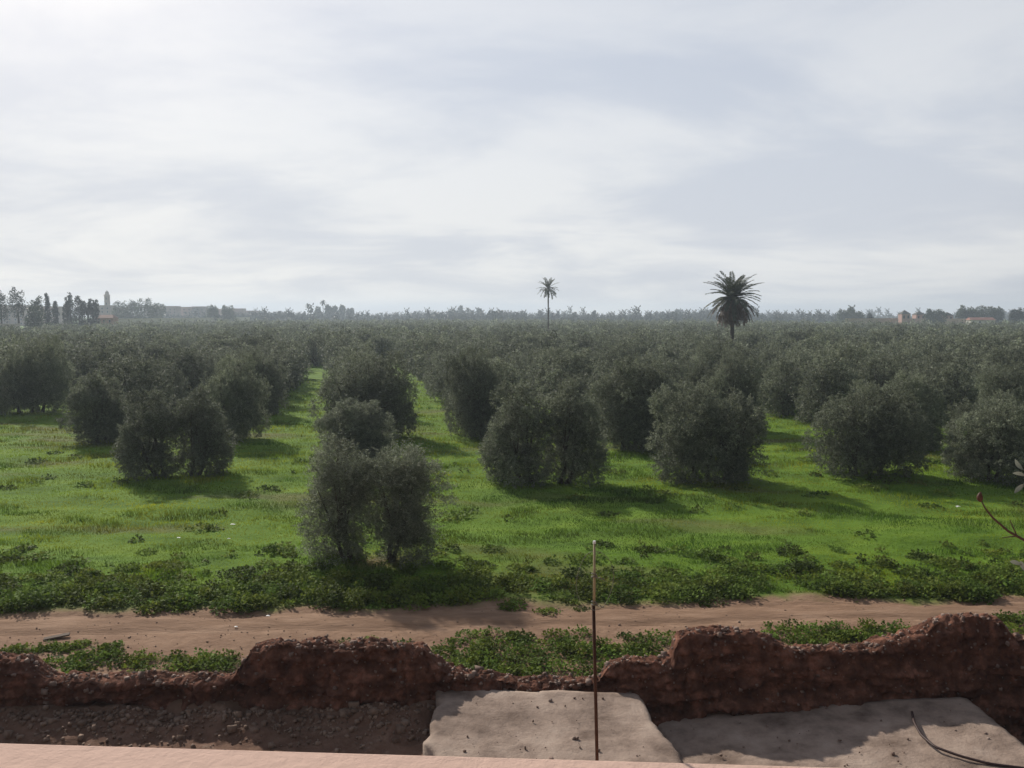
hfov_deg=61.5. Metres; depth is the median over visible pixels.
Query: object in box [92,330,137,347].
olive tree
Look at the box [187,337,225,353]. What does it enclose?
olive tree
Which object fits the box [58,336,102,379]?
olive tree
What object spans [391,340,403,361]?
olive tree
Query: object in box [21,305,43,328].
broadleaf tree
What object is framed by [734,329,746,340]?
olive tree
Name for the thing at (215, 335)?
olive tree
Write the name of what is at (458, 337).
olive tree
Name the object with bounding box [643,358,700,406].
olive tree
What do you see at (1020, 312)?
pine tree
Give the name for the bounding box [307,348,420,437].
olive tree
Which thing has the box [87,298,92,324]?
cypress tree
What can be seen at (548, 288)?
fan palm
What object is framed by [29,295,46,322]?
broadleaf tree
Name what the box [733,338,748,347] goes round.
olive tree
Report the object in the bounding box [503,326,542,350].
olive tree
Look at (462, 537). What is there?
grass
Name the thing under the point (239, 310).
house
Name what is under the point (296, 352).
olive tree
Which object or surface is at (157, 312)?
broadleaf tree
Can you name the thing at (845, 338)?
olive tree
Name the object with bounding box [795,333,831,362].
olive tree
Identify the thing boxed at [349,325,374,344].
olive tree
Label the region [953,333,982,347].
olive tree
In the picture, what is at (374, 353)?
olive tree
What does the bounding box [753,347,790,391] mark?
olive tree
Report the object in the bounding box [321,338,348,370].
olive tree
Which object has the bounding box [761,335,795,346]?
olive tree
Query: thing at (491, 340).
olive tree
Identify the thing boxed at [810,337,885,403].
olive tree
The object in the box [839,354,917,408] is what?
olive tree
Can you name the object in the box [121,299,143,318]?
broadleaf tree
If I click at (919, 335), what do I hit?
olive tree
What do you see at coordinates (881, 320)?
boundary wall
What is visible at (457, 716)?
earth platform
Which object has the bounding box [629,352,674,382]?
olive tree
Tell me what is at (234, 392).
olive tree
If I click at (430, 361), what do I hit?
olive tree
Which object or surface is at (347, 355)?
olive tree
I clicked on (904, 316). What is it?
pavilion
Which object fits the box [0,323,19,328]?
boundary wall
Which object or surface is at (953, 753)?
hose
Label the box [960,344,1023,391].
olive tree
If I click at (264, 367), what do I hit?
olive tree
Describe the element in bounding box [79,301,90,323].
cypress tree
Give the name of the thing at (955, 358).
olive tree
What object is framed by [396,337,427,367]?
olive tree
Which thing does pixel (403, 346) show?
olive tree
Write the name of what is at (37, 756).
terrace building
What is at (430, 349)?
olive tree
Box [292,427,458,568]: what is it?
olive tree
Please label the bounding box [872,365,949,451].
olive tree
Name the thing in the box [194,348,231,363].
olive tree
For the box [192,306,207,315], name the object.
house
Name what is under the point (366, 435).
olive tree
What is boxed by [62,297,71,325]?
cypress tree
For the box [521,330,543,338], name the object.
olive tree
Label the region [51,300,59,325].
cypress tree
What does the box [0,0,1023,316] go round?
sky
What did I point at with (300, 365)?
olive tree
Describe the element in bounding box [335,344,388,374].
olive tree
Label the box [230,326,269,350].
olive tree
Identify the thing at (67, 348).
olive tree
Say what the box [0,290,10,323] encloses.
pine tree
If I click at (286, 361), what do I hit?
olive tree
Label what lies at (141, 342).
olive tree
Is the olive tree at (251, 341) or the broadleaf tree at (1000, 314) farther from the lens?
the broadleaf tree at (1000, 314)
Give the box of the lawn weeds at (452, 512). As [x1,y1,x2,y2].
[0,440,1023,568]
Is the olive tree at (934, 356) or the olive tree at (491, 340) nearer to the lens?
the olive tree at (934, 356)
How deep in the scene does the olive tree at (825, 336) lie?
154.33 m
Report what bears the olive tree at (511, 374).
on the ground at (242, 643)
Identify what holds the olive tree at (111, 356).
on the ground at (242, 643)
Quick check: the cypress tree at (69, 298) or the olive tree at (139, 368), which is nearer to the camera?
the olive tree at (139, 368)
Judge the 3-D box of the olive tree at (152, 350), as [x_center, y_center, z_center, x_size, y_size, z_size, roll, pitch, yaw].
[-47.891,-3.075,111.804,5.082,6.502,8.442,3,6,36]
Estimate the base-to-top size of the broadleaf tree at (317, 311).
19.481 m
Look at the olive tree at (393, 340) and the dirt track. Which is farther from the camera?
the olive tree at (393, 340)
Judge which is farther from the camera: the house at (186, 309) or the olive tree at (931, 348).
the house at (186, 309)
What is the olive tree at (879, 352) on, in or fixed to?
on the ground at (242, 643)
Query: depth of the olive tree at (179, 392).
77.58 m
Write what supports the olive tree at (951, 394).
on the ground at (242, 643)
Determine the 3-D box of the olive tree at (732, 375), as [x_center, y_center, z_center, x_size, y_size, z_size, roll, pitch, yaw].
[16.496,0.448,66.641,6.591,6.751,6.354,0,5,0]
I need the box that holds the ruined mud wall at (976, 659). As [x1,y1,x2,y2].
[0,612,1023,739]
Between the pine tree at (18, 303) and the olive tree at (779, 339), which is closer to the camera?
the olive tree at (779, 339)
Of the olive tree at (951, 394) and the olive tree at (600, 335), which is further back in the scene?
the olive tree at (600, 335)
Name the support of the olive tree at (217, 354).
on the ground at (242, 643)
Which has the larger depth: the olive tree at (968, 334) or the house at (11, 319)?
the house at (11, 319)
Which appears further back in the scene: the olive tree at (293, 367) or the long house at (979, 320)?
the long house at (979, 320)
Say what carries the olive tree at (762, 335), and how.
on the ground at (242, 643)
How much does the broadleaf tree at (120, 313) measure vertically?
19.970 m
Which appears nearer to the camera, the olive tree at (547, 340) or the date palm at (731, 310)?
the olive tree at (547, 340)
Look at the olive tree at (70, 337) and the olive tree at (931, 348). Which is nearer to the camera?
the olive tree at (931, 348)
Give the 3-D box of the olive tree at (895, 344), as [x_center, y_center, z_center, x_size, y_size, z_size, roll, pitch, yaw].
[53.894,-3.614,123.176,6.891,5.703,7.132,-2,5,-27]
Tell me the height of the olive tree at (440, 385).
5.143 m
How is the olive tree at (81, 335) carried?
on the ground at (242, 643)
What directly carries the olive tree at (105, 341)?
on the ground at (242, 643)
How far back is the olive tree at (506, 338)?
151.92 m
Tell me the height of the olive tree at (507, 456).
5.992 m
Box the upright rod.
[576,541,613,760]
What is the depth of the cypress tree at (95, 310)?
401.85 m
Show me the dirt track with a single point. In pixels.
(770, 612)
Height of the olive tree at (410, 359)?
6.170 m
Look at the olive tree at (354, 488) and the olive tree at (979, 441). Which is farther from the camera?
the olive tree at (979, 441)
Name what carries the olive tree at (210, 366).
on the ground at (242, 643)
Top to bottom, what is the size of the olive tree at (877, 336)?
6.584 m
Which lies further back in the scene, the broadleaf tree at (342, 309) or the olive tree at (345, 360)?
the broadleaf tree at (342, 309)
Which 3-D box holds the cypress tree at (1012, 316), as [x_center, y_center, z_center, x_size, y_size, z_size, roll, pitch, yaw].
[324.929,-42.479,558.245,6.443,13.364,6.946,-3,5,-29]
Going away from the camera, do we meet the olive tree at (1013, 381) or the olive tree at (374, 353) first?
the olive tree at (1013, 381)
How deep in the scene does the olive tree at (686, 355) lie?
98.67 m
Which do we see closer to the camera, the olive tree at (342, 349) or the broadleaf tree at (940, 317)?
the olive tree at (342, 349)
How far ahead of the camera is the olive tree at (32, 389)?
77.83 m
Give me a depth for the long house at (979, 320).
558.61 m
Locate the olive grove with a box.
[0,317,1023,347]
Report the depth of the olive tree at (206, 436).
47.64 m
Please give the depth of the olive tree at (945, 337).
137.99 m
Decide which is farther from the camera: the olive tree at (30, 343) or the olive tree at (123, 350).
the olive tree at (30, 343)
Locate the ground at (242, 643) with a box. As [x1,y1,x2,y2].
[0,317,1023,755]
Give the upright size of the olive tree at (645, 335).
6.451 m
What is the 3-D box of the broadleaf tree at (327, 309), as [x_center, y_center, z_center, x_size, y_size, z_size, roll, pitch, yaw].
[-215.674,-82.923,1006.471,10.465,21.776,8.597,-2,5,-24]
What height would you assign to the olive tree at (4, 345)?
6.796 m
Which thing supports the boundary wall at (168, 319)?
on the ground at (242, 643)
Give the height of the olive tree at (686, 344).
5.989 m
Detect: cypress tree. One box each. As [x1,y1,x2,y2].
[43,292,51,325]
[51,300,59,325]
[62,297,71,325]
[66,292,75,323]
[71,295,85,324]
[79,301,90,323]
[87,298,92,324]
[91,299,100,323]
[1009,308,1018,323]
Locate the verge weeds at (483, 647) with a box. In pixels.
[0,593,1023,676]
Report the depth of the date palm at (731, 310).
141.22 m
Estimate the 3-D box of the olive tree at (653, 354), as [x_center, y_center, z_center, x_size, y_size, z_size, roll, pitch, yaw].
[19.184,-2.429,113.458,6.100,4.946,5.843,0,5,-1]
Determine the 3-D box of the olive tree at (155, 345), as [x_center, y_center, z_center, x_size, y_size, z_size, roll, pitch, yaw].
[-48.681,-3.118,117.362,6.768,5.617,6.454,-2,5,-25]
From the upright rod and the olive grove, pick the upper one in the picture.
the olive grove
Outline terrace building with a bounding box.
[0,743,828,767]
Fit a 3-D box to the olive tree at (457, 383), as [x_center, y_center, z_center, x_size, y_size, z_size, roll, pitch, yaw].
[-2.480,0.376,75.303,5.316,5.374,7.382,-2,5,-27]
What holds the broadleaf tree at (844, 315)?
on the ground at (242, 643)
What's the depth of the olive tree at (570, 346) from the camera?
120.84 m
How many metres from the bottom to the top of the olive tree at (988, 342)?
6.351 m
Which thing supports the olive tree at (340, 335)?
on the ground at (242, 643)
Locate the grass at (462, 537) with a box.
[0,379,1023,593]
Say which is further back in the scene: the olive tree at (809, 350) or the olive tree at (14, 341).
the olive tree at (14, 341)
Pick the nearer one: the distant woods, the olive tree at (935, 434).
the olive tree at (935, 434)
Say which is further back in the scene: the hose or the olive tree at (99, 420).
the olive tree at (99, 420)
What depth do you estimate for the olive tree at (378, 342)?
160.46 m
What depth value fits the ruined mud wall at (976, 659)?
20.32 m
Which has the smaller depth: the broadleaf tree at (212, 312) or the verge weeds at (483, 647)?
the verge weeds at (483, 647)
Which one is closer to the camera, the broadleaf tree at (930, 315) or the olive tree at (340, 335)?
the olive tree at (340, 335)
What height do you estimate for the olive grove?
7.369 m
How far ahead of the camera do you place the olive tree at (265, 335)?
153.65 m
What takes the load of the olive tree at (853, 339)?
on the ground at (242, 643)
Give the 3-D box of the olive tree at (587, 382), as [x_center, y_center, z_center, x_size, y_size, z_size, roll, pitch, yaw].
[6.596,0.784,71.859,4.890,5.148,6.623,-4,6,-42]
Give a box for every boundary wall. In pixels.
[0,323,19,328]
[118,317,249,323]
[845,318,897,322]
[910,318,965,323]
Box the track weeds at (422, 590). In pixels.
[0,534,1023,616]
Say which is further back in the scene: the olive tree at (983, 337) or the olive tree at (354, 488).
the olive tree at (983, 337)
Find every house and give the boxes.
[0,305,34,325]
[39,306,66,323]
[97,305,115,315]
[97,315,117,324]
[161,306,180,317]
[181,307,195,317]
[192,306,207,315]
[232,308,245,314]
[966,317,995,323]
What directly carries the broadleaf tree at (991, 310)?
on the ground at (242, 643)
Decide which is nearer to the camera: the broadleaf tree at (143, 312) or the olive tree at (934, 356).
the olive tree at (934, 356)
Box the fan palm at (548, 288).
[539,277,558,329]
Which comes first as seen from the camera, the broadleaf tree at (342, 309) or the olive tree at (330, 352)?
the olive tree at (330, 352)
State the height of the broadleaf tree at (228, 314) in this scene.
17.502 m
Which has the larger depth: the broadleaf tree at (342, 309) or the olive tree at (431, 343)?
the broadleaf tree at (342, 309)
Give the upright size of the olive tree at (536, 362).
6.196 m
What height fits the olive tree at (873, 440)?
5.714 m
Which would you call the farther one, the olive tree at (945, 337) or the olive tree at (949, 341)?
the olive tree at (945, 337)
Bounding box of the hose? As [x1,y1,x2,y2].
[911,711,1023,767]
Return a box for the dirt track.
[0,600,1023,636]
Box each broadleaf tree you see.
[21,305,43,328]
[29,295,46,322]
[111,301,131,318]
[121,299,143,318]
[133,297,155,317]
[147,303,165,317]
[205,305,218,321]
[220,305,236,320]
[314,306,321,318]
[324,304,331,319]
[331,305,338,314]
[338,304,345,318]
[347,308,354,316]
[835,306,851,323]
[849,310,865,317]
[921,309,937,323]
[932,309,946,323]
[955,304,970,318]
[964,307,980,318]
[974,305,989,316]
[983,306,996,321]
[992,306,1005,322]
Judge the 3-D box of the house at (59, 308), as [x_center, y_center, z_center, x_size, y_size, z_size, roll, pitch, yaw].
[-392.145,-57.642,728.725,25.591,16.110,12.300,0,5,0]
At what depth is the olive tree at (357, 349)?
113.45 m
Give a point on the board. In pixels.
(56, 636)
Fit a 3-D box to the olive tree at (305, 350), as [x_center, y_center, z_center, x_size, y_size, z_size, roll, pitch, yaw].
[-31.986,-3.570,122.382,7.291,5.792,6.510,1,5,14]
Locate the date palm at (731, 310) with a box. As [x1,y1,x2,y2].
[702,271,761,341]
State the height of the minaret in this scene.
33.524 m
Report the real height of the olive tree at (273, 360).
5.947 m
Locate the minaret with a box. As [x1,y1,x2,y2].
[104,291,109,304]
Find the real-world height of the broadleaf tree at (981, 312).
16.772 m
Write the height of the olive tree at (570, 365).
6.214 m
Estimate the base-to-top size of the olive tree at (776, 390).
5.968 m
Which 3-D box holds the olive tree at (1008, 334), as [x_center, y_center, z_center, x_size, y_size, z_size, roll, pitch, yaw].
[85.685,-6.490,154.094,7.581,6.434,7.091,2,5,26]
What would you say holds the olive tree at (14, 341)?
on the ground at (242, 643)
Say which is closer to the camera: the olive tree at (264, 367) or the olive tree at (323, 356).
the olive tree at (264, 367)
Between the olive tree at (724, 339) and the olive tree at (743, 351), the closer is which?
the olive tree at (743, 351)
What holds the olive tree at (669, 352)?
on the ground at (242, 643)
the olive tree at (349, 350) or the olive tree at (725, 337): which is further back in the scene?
the olive tree at (725, 337)
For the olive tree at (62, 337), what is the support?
on the ground at (242, 643)
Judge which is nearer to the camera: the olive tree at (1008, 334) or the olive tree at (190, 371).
the olive tree at (190, 371)
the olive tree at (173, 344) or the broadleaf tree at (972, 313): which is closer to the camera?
the olive tree at (173, 344)
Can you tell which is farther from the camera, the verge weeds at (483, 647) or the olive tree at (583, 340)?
the olive tree at (583, 340)
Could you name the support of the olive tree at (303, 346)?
on the ground at (242, 643)
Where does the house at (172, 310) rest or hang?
on the ground at (242, 643)
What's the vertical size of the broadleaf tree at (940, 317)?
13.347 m
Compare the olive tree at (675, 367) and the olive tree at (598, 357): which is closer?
the olive tree at (675, 367)
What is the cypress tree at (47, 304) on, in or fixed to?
on the ground at (242, 643)
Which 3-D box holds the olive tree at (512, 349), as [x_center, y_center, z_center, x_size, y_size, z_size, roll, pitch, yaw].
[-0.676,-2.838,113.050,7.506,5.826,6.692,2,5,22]
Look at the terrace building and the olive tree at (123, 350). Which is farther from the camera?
the olive tree at (123, 350)
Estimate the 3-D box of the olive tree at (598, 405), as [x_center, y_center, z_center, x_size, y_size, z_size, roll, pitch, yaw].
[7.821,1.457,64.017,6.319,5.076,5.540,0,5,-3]
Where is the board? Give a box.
[43,632,69,640]
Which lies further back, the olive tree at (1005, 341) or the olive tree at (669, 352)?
the olive tree at (1005, 341)
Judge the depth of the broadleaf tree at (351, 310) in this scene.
1034.65 m
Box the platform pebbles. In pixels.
[444,697,1021,767]
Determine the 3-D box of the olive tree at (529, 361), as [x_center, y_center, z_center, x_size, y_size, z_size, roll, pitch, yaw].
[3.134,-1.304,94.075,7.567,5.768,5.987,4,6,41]
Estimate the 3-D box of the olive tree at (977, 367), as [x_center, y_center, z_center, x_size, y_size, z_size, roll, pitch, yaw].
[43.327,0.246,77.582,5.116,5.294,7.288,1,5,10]
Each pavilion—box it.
[898,310,910,322]
[911,311,925,317]
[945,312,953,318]
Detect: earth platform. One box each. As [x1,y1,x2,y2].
[423,690,682,762]
[657,697,1023,767]
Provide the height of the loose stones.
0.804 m
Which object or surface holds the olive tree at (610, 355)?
on the ground at (242, 643)
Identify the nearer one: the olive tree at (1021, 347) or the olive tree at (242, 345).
the olive tree at (1021, 347)
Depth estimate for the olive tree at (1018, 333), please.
157.56 m
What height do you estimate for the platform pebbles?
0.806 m
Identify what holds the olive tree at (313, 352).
on the ground at (242, 643)
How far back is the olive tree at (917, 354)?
103.33 m
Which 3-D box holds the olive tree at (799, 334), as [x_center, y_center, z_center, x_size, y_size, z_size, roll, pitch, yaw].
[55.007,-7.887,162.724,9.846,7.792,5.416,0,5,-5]
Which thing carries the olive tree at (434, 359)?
on the ground at (242, 643)
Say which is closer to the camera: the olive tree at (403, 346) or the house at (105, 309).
the olive tree at (403, 346)
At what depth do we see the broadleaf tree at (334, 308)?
1014.49 m
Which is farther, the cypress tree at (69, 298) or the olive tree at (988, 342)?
the cypress tree at (69, 298)
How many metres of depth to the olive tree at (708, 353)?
91.13 m
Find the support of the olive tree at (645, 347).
on the ground at (242, 643)
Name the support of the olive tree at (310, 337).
on the ground at (242, 643)
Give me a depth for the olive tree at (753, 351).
106.86 m
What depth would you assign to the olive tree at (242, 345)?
118.49 m
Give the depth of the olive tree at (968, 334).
157.00 m
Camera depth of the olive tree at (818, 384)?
69.70 m
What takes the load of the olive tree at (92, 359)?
on the ground at (242, 643)
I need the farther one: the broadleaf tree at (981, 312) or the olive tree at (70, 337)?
the broadleaf tree at (981, 312)
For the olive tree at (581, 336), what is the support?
on the ground at (242, 643)
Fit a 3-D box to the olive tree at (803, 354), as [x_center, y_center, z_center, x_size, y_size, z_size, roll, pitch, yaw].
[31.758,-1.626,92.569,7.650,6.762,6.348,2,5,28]
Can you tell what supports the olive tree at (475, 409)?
on the ground at (242, 643)
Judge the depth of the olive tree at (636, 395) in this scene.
56.35 m
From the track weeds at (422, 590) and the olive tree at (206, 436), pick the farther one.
the olive tree at (206, 436)
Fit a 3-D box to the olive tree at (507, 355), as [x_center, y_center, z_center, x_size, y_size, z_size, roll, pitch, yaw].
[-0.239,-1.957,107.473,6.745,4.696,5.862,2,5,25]
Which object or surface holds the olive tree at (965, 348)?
on the ground at (242, 643)
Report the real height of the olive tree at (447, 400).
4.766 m
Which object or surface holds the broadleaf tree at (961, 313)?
on the ground at (242, 643)
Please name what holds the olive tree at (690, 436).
on the ground at (242, 643)
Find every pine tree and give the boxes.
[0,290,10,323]
[6,287,28,322]
[1014,307,1023,321]
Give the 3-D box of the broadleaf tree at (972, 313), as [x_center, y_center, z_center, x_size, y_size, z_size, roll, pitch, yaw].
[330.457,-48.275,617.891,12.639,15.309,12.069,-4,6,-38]
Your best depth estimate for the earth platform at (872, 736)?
18.86 m
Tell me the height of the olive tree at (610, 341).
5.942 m
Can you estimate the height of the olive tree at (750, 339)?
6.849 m
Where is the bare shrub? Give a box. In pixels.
[976,459,1023,569]
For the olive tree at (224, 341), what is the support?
on the ground at (242, 643)
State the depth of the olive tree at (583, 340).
138.81 m
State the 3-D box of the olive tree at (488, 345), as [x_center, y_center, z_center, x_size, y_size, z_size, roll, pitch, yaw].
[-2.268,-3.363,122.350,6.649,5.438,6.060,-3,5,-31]
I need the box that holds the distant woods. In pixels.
[122,303,1023,323]
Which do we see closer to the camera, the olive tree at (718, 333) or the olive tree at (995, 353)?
the olive tree at (995, 353)
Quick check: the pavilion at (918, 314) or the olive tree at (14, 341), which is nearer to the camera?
the olive tree at (14, 341)
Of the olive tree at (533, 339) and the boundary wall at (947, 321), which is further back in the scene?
the boundary wall at (947, 321)
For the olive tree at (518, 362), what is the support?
on the ground at (242, 643)
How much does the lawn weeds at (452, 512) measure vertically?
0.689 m
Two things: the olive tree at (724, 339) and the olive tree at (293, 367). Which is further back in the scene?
the olive tree at (724, 339)
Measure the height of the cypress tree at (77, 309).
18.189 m
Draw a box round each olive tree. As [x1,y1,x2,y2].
[0,332,77,414]
[0,339,33,397]
[2,336,34,349]
[17,340,44,349]
[37,331,68,344]
[37,336,86,381]
[50,330,77,348]
[55,368,131,444]
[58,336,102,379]
[60,343,128,394]
[72,332,95,342]
[76,331,126,367]
[82,349,178,424]
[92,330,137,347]
[94,351,141,393]
[109,334,146,384]
[109,383,240,482]
[129,336,172,371]
[129,357,189,413]
[130,335,154,352]
[137,340,176,361]
[149,335,183,358]
[159,347,208,406]
[167,345,219,394]
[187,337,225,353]
[187,345,223,382]
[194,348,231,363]
[197,326,235,339]
[197,352,273,442]
[207,330,239,348]
[208,342,250,363]
[218,343,288,415]
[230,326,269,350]
[231,348,295,405]
[244,330,274,346]
[245,343,297,395]
[251,339,303,389]
[251,339,307,379]
[260,335,311,385]
[274,338,311,376]
[287,336,315,362]
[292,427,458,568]
[297,332,326,360]
[301,328,331,366]
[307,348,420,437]
[312,393,398,463]
[316,331,360,365]
[319,331,355,369]
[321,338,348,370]
[321,349,381,404]
[327,354,394,404]
[328,341,372,372]
[331,345,379,377]
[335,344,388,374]
[339,340,374,364]
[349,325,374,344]
[352,333,375,351]
[369,332,395,361]
[383,336,403,361]
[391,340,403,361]
[396,331,427,370]
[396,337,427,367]
[400,336,437,374]
[406,332,441,377]
[410,337,463,382]
[420,348,454,388]
[423,342,476,393]
[424,353,472,400]
[440,344,510,439]
[441,363,471,408]
[447,328,479,342]
[448,362,507,406]
[449,356,531,429]
[473,335,504,357]
[476,341,509,360]
[476,375,615,488]
[482,341,528,360]
[491,333,523,342]
[491,349,525,370]
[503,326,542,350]
[505,346,539,382]
[511,346,551,397]
[519,345,578,403]
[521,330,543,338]
[531,348,609,412]
[533,329,563,357]
[550,334,580,356]
[560,363,610,419]
[561,331,602,357]
[567,333,590,346]
[579,381,648,438]
[585,350,620,380]
[586,349,681,453]
[588,332,605,351]
[593,342,639,380]
[600,334,635,350]
[619,331,658,358]
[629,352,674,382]
[633,330,658,352]
[642,347,659,365]
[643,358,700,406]
[644,372,773,486]
[655,336,693,360]
[657,337,689,382]
[670,347,722,381]
[682,348,764,429]
[690,336,733,380]
[696,332,738,353]
[706,329,723,342]
[711,344,773,400]
[712,330,738,342]
[718,338,769,363]
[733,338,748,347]
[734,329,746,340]
[734,329,763,349]
[747,328,771,344]
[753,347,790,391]
[757,352,810,416]
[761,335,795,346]
[770,341,838,397]
[782,322,815,345]
[787,349,875,425]
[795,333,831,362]
[797,345,849,366]
[800,376,933,478]
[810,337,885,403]
[811,328,832,343]
[829,334,863,346]
[831,336,861,347]
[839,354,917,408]
[848,342,894,364]
[860,329,897,348]
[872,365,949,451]
[874,339,907,353]
[877,347,924,380]
[897,330,929,346]
[900,336,953,364]
[906,350,980,404]
[908,354,989,423]
[917,336,960,355]
[920,348,976,387]
[936,332,965,347]
[940,388,1023,485]
[945,339,991,373]
[951,335,1003,359]
[953,328,978,341]
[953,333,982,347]
[958,358,1008,403]
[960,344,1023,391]
[965,328,1002,351]
[971,356,1023,438]
[986,337,1023,367]
[989,330,1009,345]
[990,330,1021,345]
[1006,329,1023,341]
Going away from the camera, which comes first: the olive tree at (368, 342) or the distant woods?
the olive tree at (368, 342)
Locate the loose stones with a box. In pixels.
[0,597,928,752]
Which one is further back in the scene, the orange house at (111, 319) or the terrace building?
the orange house at (111, 319)

